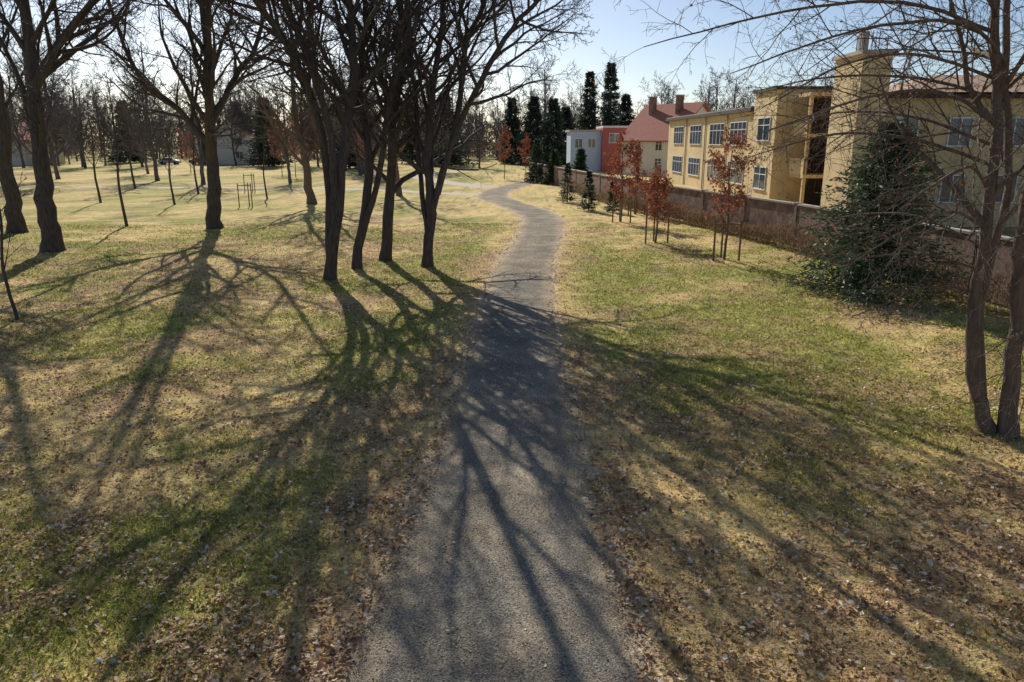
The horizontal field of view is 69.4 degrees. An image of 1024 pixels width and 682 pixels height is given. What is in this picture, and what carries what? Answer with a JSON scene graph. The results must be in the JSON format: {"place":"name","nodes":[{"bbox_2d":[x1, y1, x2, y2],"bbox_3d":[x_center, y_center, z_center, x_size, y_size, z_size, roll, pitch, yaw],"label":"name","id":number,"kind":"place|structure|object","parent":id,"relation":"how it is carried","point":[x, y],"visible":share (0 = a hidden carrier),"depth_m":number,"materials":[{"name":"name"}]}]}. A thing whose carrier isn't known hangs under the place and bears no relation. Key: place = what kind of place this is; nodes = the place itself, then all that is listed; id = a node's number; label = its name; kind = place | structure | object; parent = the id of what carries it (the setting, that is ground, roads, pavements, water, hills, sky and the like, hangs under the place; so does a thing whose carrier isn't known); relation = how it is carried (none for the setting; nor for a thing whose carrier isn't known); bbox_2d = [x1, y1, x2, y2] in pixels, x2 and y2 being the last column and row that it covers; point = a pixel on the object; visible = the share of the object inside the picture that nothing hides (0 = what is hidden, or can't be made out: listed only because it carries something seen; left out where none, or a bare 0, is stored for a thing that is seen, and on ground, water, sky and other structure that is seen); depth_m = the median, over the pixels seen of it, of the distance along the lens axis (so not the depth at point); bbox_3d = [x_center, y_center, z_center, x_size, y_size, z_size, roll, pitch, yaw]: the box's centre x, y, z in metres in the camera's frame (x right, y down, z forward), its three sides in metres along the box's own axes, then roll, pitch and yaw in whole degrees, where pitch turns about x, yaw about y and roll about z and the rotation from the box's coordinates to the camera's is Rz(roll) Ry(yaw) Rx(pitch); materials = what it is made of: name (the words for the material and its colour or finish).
{"place":"outdoors","nodes":[
{"label":"outdoors","id":0,"kind":"place"},
{"bbox_2d":[0,186,477,194],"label":"side path","id":1,"kind":"structure","parent":0,"point":[408,191],"depth_m":79.05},
{"bbox_2d":[413,171,496,187],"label":"side path","id":2,"kind":"structure","parent":0,"point":[458,183],"depth_m":88.15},
{"bbox_2d":[0,143,1023,681],"bbox_3d":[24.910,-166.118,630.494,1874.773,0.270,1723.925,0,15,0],"label":"ground","id":3,"kind":"structure","parent":0,"point":[76,201],"depth_m":13.76,"materials":[{"name":"green plant"}]},
{"bbox_2d":[0,171,26,319],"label":"young tree","id":4,"kind":"object","parent":3,"relation":"on","point":[12,303],"visible":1,"depth_m":20.96,"materials":[{"name":"brown plant"}]},
{"bbox_2d":[0,0,51,233],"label":"bare tree","id":5,"kind":"object","parent":3,"relation":"on","point":[14,216],"visible":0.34,"depth_m":40.67,"materials":[{"name":"brown plant"}]},
{"bbox_2d":[12,140,64,165],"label":"walls","id":6,"kind":"structure","parent":3,"relation":"on","point":[16,160],"depth_m":149.85,"materials":[{"name":"white paint"}]},
{"bbox_2d":[78,105,105,202],"bbox_3d":[-34.255,-15.171,60.179,2.464,8.034,1.991,0,15,0],"label":"young tree","id":7,"kind":"object","parent":3,"relation":"on","point":[95,178],"visible":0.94,"depth_m":60.16,"materials":[{"name":"brown plant"}]},
{"bbox_2d":[0,0,184,252],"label":"bare tree","id":8,"kind":"object","parent":3,"relation":"on","point":[37,75],"visible":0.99,"depth_m":32.21,"materials":[{"name":"brown plant"}]},
{"bbox_2d":[86,86,128,225],"bbox_3d":[-23.503,-10.738,43.435,2.786,8.257,1.765,-8,17,-28],"label":"young tree","id":9,"kind":"object","parent":3,"relation":"on","point":[117,164],"visible":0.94,"depth_m":43.51,"materials":[{"name":"brown plant"}]},
{"bbox_2d":[112,93,135,188],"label":"young tree","id":10,"kind":"object","parent":3,"relation":"on","point":[129,162],"visible":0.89,"depth_m":77.24,"materials":[{"name":"brown plant"}]},
{"bbox_2d":[97,99,152,162],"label":"conifer tree","id":11,"kind":"object","parent":3,"relation":"on","point":[134,158],"visible":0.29,"depth_m":167.84,"materials":[{"name":"green plant"}]},
{"bbox_2d":[157,115,176,204],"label":"young tree","id":12,"kind":"object","parent":3,"relation":"on","point":[169,171],"visible":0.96,"depth_m":58.31,"materials":[{"name":"brown plant"}]},
{"bbox_2d":[179,127,198,172],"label":"red leaved oak","id":13,"kind":"object","parent":3,"relation":"on","point":[189,134],"visible":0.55,"depth_m":114.01,"materials":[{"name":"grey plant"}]},
{"bbox_2d":[176,112,202,193],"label":"young tree","id":14,"kind":"object","parent":3,"relation":"on","point":[193,145],"visible":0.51,"depth_m":69.87,"materials":[{"name":"brown plant"}]},
{"bbox_2d":[54,0,336,228],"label":"bare tree","id":15,"kind":"object","parent":3,"relation":"on","point":[208,83],"visible":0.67,"depth_m":40.85,"materials":[{"name":"brown plant"}]},
{"bbox_2d":[195,140,256,163],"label":"walls","id":16,"kind":"structure","parent":3,"relation":"on","point":[225,154],"depth_m":158.28,"materials":[{"name":"white paint"}]},
{"bbox_2d":[216,124,254,139],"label":"gables","id":17,"kind":"object","parent":16,"relation":"on","point":[246,138],"visible":0.25,"depth_m":157.43,"materials":[{"name":"white paint"}]},
{"bbox_2d":[250,121,273,198],"bbox_3d":[-21.501,-15.599,64.073,2.547,6.816,1.615,0,15,0],"label":"young tree","id":18,"kind":"object","parent":3,"relation":"on","point":[263,158],"visible":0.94,"depth_m":64.01,"materials":[{"name":"brown plant"}]},
{"bbox_2d":[239,99,297,166],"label":"conifer tree","id":19,"kind":"object","parent":3,"relation":"on","point":[272,161],"visible":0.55,"depth_m":143.55,"materials":[{"name":"green plant"}]},
{"bbox_2d":[64,0,485,280],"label":"bare tree","id":20,"kind":"object","parent":3,"relation":"on","point":[334,172],"visible":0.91,"depth_m":25.10,"materials":[{"name":"brown plant"}]},
{"bbox_2d":[267,121,288,174],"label":"red leaved oak","id":21,"kind":"object","parent":3,"relation":"on","point":[274,139],"visible":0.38,"depth_m":108.00,"materials":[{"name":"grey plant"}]},
{"bbox_2d":[222,0,340,204],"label":"bare tree","id":22,"kind":"object","parent":3,"relation":"on","point":[297,136],"visible":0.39,"depth_m":57.83,"materials":[{"name":"brown plant"}]},
{"bbox_2d":[260,4,363,152],"bbox_3d":[-15.808,-21.398,58.272,9.194,21.134,6.370,0,15,0],"label":"bare tree","id":23,"kind":"object","parent":3,"relation":"on","point":[305,112],"visible":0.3,"depth_m":58.83,"materials":[{"name":"brown plant"}]},
{"bbox_2d":[328,104,376,167],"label":"conifer tree","id":24,"kind":"object","parent":3,"relation":"on","point":[353,164],"visible":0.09,"depth_m":134.39,"materials":[{"name":"green plant"}]},
{"bbox_2d":[212,0,508,269],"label":"bare tree","id":25,"kind":"object","parent":3,"relation":"on","point":[368,202],"visible":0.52,"depth_m":27.44,"materials":[{"name":"brown plant"}]},
{"bbox_2d":[64,108,712,158],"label":"distant shrubs","id":26,"kind":"object","parent":3,"relation":"on","point":[86,146],"visible":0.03,"depth_m":212.78,"materials":[{"name":"brown plant"}]},
{"bbox_2d":[342,0,439,195],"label":"bare tree","id":27,"kind":"object","parent":3,"relation":"on","point":[399,192],"visible":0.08,"depth_m":67.23,"materials":[{"name":"brown plant"}]},
{"bbox_2d":[386,93,424,163],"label":"conifer tree","id":28,"kind":"object","parent":3,"relation":"on","point":[406,149],"visible":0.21,"depth_m":161.01,"materials":[{"name":"green plant"}]},
{"bbox_2d":[318,0,528,260],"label":"bare tree","id":29,"kind":"object","parent":3,"relation":"on","point":[391,190],"visible":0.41,"depth_m":31.19,"materials":[{"name":"brown plant"}]},
{"bbox_2d":[0,7,891,184],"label":"distant trees","id":30,"kind":"object","parent":3,"relation":"on","point":[58,117],"visible":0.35,"depth_m":134.87,"materials":[{"name":"plant"}]},
{"bbox_2d":[421,93,478,165],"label":"conifer tree","id":31,"kind":"object","parent":3,"relation":"on","point":[457,159],"visible":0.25,"depth_m":143.79,"materials":[{"name":"green plant"}]},
{"bbox_2d":[319,0,598,267],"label":"bare tree","id":32,"kind":"object","parent":3,"relation":"on","point":[429,202],"visible":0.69,"depth_m":28.57,"materials":[{"name":"brown plant"}]},
{"bbox_2d":[318,179,657,681],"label":"footpath","id":33,"kind":"structure","parent":3,"relation":"on","point":[535,218],"depth_m":9.51,"materials":[{"name":"asphalt"}]},
{"bbox_2d":[342,235,640,681],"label":"path grit","id":34,"kind":"object","parent":33,"relation":"on","point":[387,623],"visible":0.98,"depth_m":9.68,"materials":[{"name":"gravel"}]},
{"bbox_2d":[494,124,512,178],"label":"red leaved oak","id":35,"kind":"object","parent":3,"relation":"on","point":[501,136],"visible":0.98,"depth_m":96.67,"materials":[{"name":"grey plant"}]},
{"bbox_2d":[488,96,528,163],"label":"conifer tree","id":36,"kind":"object","parent":3,"relation":"on","point":[512,122],"visible":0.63,"depth_m":157.81,"materials":[{"name":"green plant"}]},
{"bbox_2d":[0,219,1023,681],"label":"fallen leaves","id":37,"kind":"object","parent":3,"relation":"on","point":[332,651],"visible":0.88,"depth_m":9.86,"materials":[{"name":"brown plant"}]},
{"bbox_2d":[517,134,532,174],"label":"red leaved oak","id":38,"kind":"object","parent":3,"relation":"on","point":[525,148],"visible":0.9,"depth_m":108.32,"materials":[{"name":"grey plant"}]},
{"bbox_2d":[508,95,545,164],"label":"conifer tree","id":39,"kind":"object","parent":3,"relation":"on","point":[531,127],"visible":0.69,"depth_m":150.95,"materials":[{"name":"green plant"}]},
{"bbox_2d":[521,138,545,182],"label":"fir tree","id":40,"kind":"object","parent":3,"relation":"on","point":[535,157],"visible":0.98,"depth_m":89.13,"materials":[{"name":"green plant"}]},
{"bbox_2d":[526,98,567,165],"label":"conifer tree","id":41,"kind":"object","parent":3,"relation":"on","point":[554,113],"visible":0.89,"depth_m":143.30,"materials":[{"name":"green plant"}]},
{"bbox_2d":[539,149,561,183],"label":"fir tree","id":42,"kind":"object","parent":3,"relation":"on","point":[554,159],"visible":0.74,"depth_m":85.42,"materials":[{"name":"green plant"}]},
{"bbox_2d":[556,166,564,186],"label":"bay","id":43,"kind":"object","parent":3,"relation":"on","point":[560,172],"visible":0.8,"depth_m":82.26,"materials":[{"name":"brown paint"}]},
{"bbox_2d":[557,106,576,149],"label":"conifer tree","id":44,"kind":"object","parent":3,"relation":"on","point":[567,115],"visible":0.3,"depth_m":158.31,"materials":[{"name":"green plant"}]},
{"bbox_2d":[555,162,579,202],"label":"fir tree","id":45,"kind":"object","parent":3,"relation":"on","point":[567,170],"visible":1,"depth_m":61.03,"materials":[{"name":"green plant"}]},
{"bbox_2d":[564,148,588,187],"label":"fir tree","id":46,"kind":"object","parent":3,"relation":"on","point":[580,161],"visible":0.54,"depth_m":77.47,"materials":[{"name":"green plant"}]},
{"bbox_2d":[575,170,585,188],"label":"bay","id":47,"kind":"object","parent":3,"relation":"on","point":[580,175],"visible":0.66,"depth_m":72.81,"materials":[{"name":"brown paint"}]},
{"bbox_2d":[566,132,601,171],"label":"blue wing","id":48,"kind":"structure","parent":3,"relation":"on","point":[593,162],"depth_m":120.17,"materials":[{"name":"paint"}]},
{"bbox_2d":[576,71,599,129],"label":"conifer tree","id":49,"kind":"object","parent":3,"relation":"on","point":[588,120],"visible":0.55,"depth_m":151.86,"materials":[{"name":"green plant"}]},
{"bbox_2d":[577,171,599,210],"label":"fir tree","id":50,"kind":"object","parent":3,"relation":"on","point":[589,186],"visible":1,"depth_m":53.64,"materials":[{"name":"green plant"}]},
{"bbox_2d":[599,174,613,198],"bbox_3d":[8.199,-13.115,63.281,0.340,2.130,5.052,-2,15,-7],"label":"bay","id":51,"kind":"object","parent":3,"relation":"on","point":[602,178],"visible":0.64,"depth_m":64.21,"materials":[{"name":"brown paint"}]},
{"bbox_2d":[595,62,625,126],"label":"conifer tree","id":52,"kind":"object","parent":3,"relation":"on","point":[609,118],"visible":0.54,"depth_m":153.56,"materials":[{"name":"green plant"}]},
{"bbox_2d":[596,128,625,171],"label":"red wing","id":53,"kind":"structure","parent":3,"relation":"on","point":[606,145],"depth_m":119.08,"materials":[{"name":"paint"}]},
{"bbox_2d":[603,181,623,211],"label":"fir tree","id":54,"kind":"object","parent":3,"relation":"on","point":[609,207],"visible":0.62,"depth_m":52.62,"materials":[{"name":"green plant"}]},
{"bbox_2d":[600,128,644,222],"bbox_3d":[6.632,-10.079,45.553,2.688,5.866,2.492,12,20,38],"label":"red leaved oak","id":55,"kind":"object","parent":3,"relation":"on","point":[617,165],"visible":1,"depth_m":45.31,"materials":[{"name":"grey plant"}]},
{"bbox_2d":[616,94,634,125],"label":"conifer tree","id":56,"kind":"object","parent":3,"relation":"on","point":[624,107],"visible":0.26,"depth_m":161.63,"materials":[{"name":"green plant"}]},
{"bbox_2d":[626,146,650,214],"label":"red leaved oak","id":57,"kind":"object","parent":3,"relation":"on","point":[636,173],"visible":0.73,"depth_m":50.77,"materials":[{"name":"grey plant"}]},
{"bbox_2d":[620,142,667,176],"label":"walls","id":58,"kind":"structure","parent":3,"relation":"on","point":[649,154],"depth_m":105.41,"materials":[{"name":"white paint"}]},
{"bbox_2d":[617,102,710,141],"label":"roof","id":59,"kind":"structure","parent":58,"relation":"on","point":[644,126],"depth_m":106.27,"materials":[{"name":"red tile"}]},
{"bbox_2d":[649,97,656,114],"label":"chimney","id":60,"kind":"object","parent":59,"relation":"on","point":[652,105],"visible":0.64,"depth_m":108.49,"materials":[{"name":"brick"}]},
{"bbox_2d":[675,96,683,113],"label":"chimney","id":61,"kind":"object","parent":59,"relation":"on","point":[679,105],"visible":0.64,"depth_m":104.01,"materials":[{"name":"brick"}]},
{"bbox_2d":[632,181,662,214],"bbox_3d":[9.799,-10.395,53.269,0.340,2.130,5.882,-3,16,-11],"label":"bay","id":62,"kind":"object","parent":3,"relation":"on","point":[639,194],"visible":0.07,"depth_m":53.85,"materials":[{"name":"brown paint"}]},
{"bbox_2d":[640,163,684,243],"bbox_3d":[7.361,-6.826,36.962,2.131,4.095,1.600,-12,19,-36],"label":"red leaved oak","id":63,"kind":"object","parent":3,"relation":"on","point":[655,199],"visible":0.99,"depth_m":36.71,"materials":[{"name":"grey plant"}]},
{"bbox_2d":[662,185,701,222],"bbox_3d":[10.999,-8.888,47.720,0.340,2.130,5.882,-3,16,-11],"label":"bay","id":64,"kind":"object","parent":3,"relation":"on","point":[686,196],"visible":0.34,"depth_m":46.97,"materials":[{"name":"brown paint"}]},
{"bbox_2d":[666,111,753,194],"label":"wing wall","id":65,"kind":"structure","parent":3,"relation":"on","point":[692,150],"depth_m":77.64,"materials":[{"name":"paint"}]},
{"bbox_2d":[674,127,683,143],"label":"window glass","id":66,"kind":"object","parent":65,"relation":"attached to","point":[676,138],"visible":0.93,"depth_m":88.17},
{"bbox_2d":[688,158,699,175],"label":"window glass","id":67,"kind":"object","parent":65,"relation":"attached to","point":[695,169],"visible":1,"depth_m":81.37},
{"bbox_2d":[690,125,701,143],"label":"window glass","id":68,"kind":"object","parent":65,"relation":"attached to","point":[697,138],"visible":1,"depth_m":80.48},
{"bbox_2d":[666,107,754,120],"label":"wing roof fascia","id":69,"kind":"structure","parent":65,"relation":"attached to","point":[751,109],"depth_m":71.94,"materials":[{"name":"metal"}]},
{"bbox_2d":[709,124,724,143],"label":"window glass","id":70,"kind":"object","parent":65,"relation":"attached to","point":[713,134],"visible":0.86,"depth_m":72.22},
{"bbox_2d":[727,162,742,183],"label":"window glass","id":71,"kind":"object","parent":65,"relation":"attached to","point":[733,180],"visible":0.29,"depth_m":65.79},
{"bbox_2d":[730,122,746,144],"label":"window glass","id":72,"kind":"object","parent":65,"relation":"attached to","point":[737,127],"visible":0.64,"depth_m":65.20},
{"bbox_2d":[700,189,741,231],"bbox_3d":[12.124,-7.511,42.654,0.340,2.130,4.873,-3,16,-12],"label":"bay","id":73,"kind":"object","parent":3,"relation":"on","point":[706,201],"visible":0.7,"depth_m":43.21,"materials":[{"name":"brown paint"}]},
{"bbox_2d":[702,127,765,260],"bbox_3d":[9.240,-6.106,31.274,2.762,5.687,1.804,0,15,0],"label":"red leaved oak","id":74,"kind":"object","parent":3,"relation":"on","point":[724,174],"visible":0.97,"depth_m":31.06,"materials":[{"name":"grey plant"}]},
{"bbox_2d":[741,195,794,245],"bbox_3d":[13.174,-6.266,38.070,0.340,2.130,4.873,-3,16,-12],"label":"bay","id":75,"kind":"object","parent":3,"relation":"on","point":[759,210],"visible":0.52,"depth_m":37.91,"materials":[{"name":"brown paint"}]},
{"bbox_2d":[561,179,1011,314],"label":"wall","id":76,"kind":"structure","parent":3,"relation":"on","point":[747,230],"depth_m":36.50,"materials":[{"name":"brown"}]},
{"bbox_2d":[747,89,832,201],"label":"building","id":77,"kind":"structure","parent":3,"relation":"on","point":[774,188],"depth_m":51.40,"materials":[{"name":"yellow paint"}]},
{"bbox_2d":[753,167,766,188],"bbox_3d":[17.995,-11.837,53.674,0.050,1.500,2.600,0,15,0],"label":"window","id":78,"kind":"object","parent":77,"relation":"attached to","point":[762,171],"visible":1,"depth_m":53.48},
{"bbox_2d":[757,118,770,139],"bbox_3d":[17.995,-15.118,52.783,0.050,1.500,2.600,0,15,0],"label":"window","id":79,"kind":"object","parent":77,"relation":"attached to","point":[760,128],"visible":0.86,"depth_m":52.63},
{"bbox_2d":[752,86,832,93],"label":"fascia","id":80,"kind":"structure","parent":77,"relation":"attached to","point":[785,87],"depth_m":49.69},
{"bbox_2d":[788,173,823,177],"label":"balcony slab","id":81,"kind":"structure","parent":77,"relation":"attached to","point":[806,176],"depth_m":48.45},
{"bbox_2d":[789,158,804,174],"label":"balcony panel","id":82,"kind":"structure","parent":81,"relation":"on","point":[799,169],"depth_m":49.13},
{"bbox_2d":[587,0,1023,459],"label":"bare tree","id":83,"kind":"object","parent":3,"relation":"on","point":[988,240],"visible":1,"depth_m":11.96,"materials":[{"name":"brown plant"}]},
{"bbox_2d":[799,96,813,201],"bbox_3d":[19.050,-11.842,47.973,0.200,7.700,0.200,0,15,0],"label":"balcony post","id":84,"kind":"object","parent":3,"relation":"on","point":[802,189],"visible":0.43,"depth_m":47.91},
{"bbox_2d":[803,98,830,205],"bbox_3d":[21.340,-12.635,50.701,2.280,7.800,0.680,0,15,0],"label":"balcony recess back","id":85,"kind":"object","parent":3,"relation":"on","point":[811,197],"visible":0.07,"depth_m":50.47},
{"bbox_2d":[792,133,827,136],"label":"balcony slab","id":86,"kind":"structure","parent":85,"relation":"attached to","point":[814,135],"depth_m":47.41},
{"bbox_2d":[795,92,831,97],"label":"balcony slab","id":87,"kind":"structure","parent":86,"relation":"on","point":[822,94],"depth_m":47.14,"materials":[{"name":"paint"}]},
{"bbox_2d":[791,202,864,257],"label":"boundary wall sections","id":88,"kind":"object","parent":3,"relation":"on","point":[799,206],"visible":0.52,"depth_m":34.22,"materials":[{"name":"brown paint"}]},
{"bbox_2d":[820,54,892,210],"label":"tower","id":89,"kind":"structure","parent":3,"relation":"on","point":[835,168],"depth_m":42.01,"materials":[{"name":"yellow paint"}]},
{"bbox_2d":[832,49,894,60],"bbox_3d":[19.800,-16.080,41.641,1.900,0.200,3.900,0,15,0],"label":"tower cap","id":90,"kind":"object","parent":89,"relation":"on","point":[851,54],"visible":0.36,"depth_m":40.00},
{"bbox_2d":[857,31,869,50],"bbox_3d":[19.900,-16.874,41.891,0.400,1.200,0.500,0,15,0],"label":"tower chimney","id":91,"kind":"object","parent":90,"relation":"on","point":[866,44],"visible":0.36,"depth_m":41.68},
{"bbox_2d":[772,120,974,317],"bbox_3d":[12.514,-4.211,24.070,6.707,5.786,7.101,0,15,0],"label":"spruce tree","id":92,"kind":"object","parent":3,"relation":"on","point":[856,279],"visible":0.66,"depth_m":23.93,"materials":[{"name":"green plant"}]},
{"bbox_2d":[867,217,971,292],"bbox_3d":[14.899,-3.382,27.455,0.340,2.130,5.813,-2,15,-8],"label":"bay","id":93,"kind":"object","parent":3,"relation":"on","point":[956,237],"visible":0.04,"depth_m":25.42,"materials":[{"name":"brown paint"}]},
{"bbox_2d":[879,98,1023,226],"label":"wall","id":94,"kind":"structure","parent":3,"relation":"on","point":[945,105],"depth_m":42.85,"materials":[{"name":"paint"}]},
{"bbox_2d":[888,94,1023,97],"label":"fascia","id":95,"kind":"structure","parent":94,"relation":"on","point":[960,95],"depth_m":41.55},
{"bbox_2d":[889,75,1023,93],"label":"roof","id":96,"kind":"structure","parent":94,"relation":"on","point":[988,90],"depth_m":43.74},
{"bbox_2d":[945,145,971,146],"bbox_3d":[25.750,-11.243,42.659,1.540,0.070,0.108,0,15,0],"label":"window sill","id":97,"kind":"structure","parent":94,"relation":"attached to","point":[957,146],"depth_m":42.61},
{"bbox_3d":[25.750,-12.005,42.488,0.070,1.486,0.038,0,15,0],"label":"near upper window mullion","id":98,"kind":"object","parent":97,"relation":"on","visible":0},
{"bbox_2d":[950,117,974,118],"bbox_3d":[25.750,-12.762,42.282,1.440,0.080,0.038,0,15,0],"label":"window frame top","id":99,"kind":"object","parent":98,"relation":"on","point":[962,117],"depth_m":42.26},
{"bbox_2d":[948,119,972,144],"bbox_3d":[25.750,-12.022,42.531,1.300,1.500,0.050,0,15,0],"label":"window glass","id":100,"kind":"object","parent":99,"relation":"attached to","point":[966,122],"visible":0.5,"depth_m":42.50,"materials":[{"name":"glass"}]},
{"bbox_2d":[962,230,1013,306],"bbox_3d":[15.583,-1.907,22.027,0.340,2.130,5.537,-2,15,-6],"label":"bay","id":101,"kind":"object","parent":3,"relation":"on","point":[1002,268],"visible":0.32,"depth_m":23.28,"materials":[{"name":"brown paint"}]},
{"bbox_2d":[0,0,1023,142],"label":"sky","id":102,"kind":"structure","parent":0,"point":[621,31],"materials":[{"name":"blue"}]},
{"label":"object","id":103,"kind":"object","parent":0,"visible":0},
{"bbox_2d":[939,176,961,201],"bbox_3d":[25.750,-8.934,43.370,1.300,1.500,0.050,0,15,0],"label":"window glass","id":104,"kind":"object","parent":103,"relation":"attached to","point":[946,186],"visible":0.36,"depth_m":43.37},
{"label":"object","id":105,"kind":"object","parent":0,"visible":0},
{"bbox_2d":[995,176,1016,201],"bbox_3d":[28.850,-8.934,43.370,1.300,1.500,0.050,0,15,0],"label":"window glass","id":106,"kind":"object","parent":105,"relation":"attached to","point":[1000,179],"visible":0.14,"depth_m":43.39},
{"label":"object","id":107,"kind":"object","parent":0,"visible":0},
{"bbox_2d":[1003,119,1023,144],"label":"window glass","id":108,"kind":"object","parent":107,"relation":"attached to","point":[1019,132],"visible":0.09,"depth_m":42.49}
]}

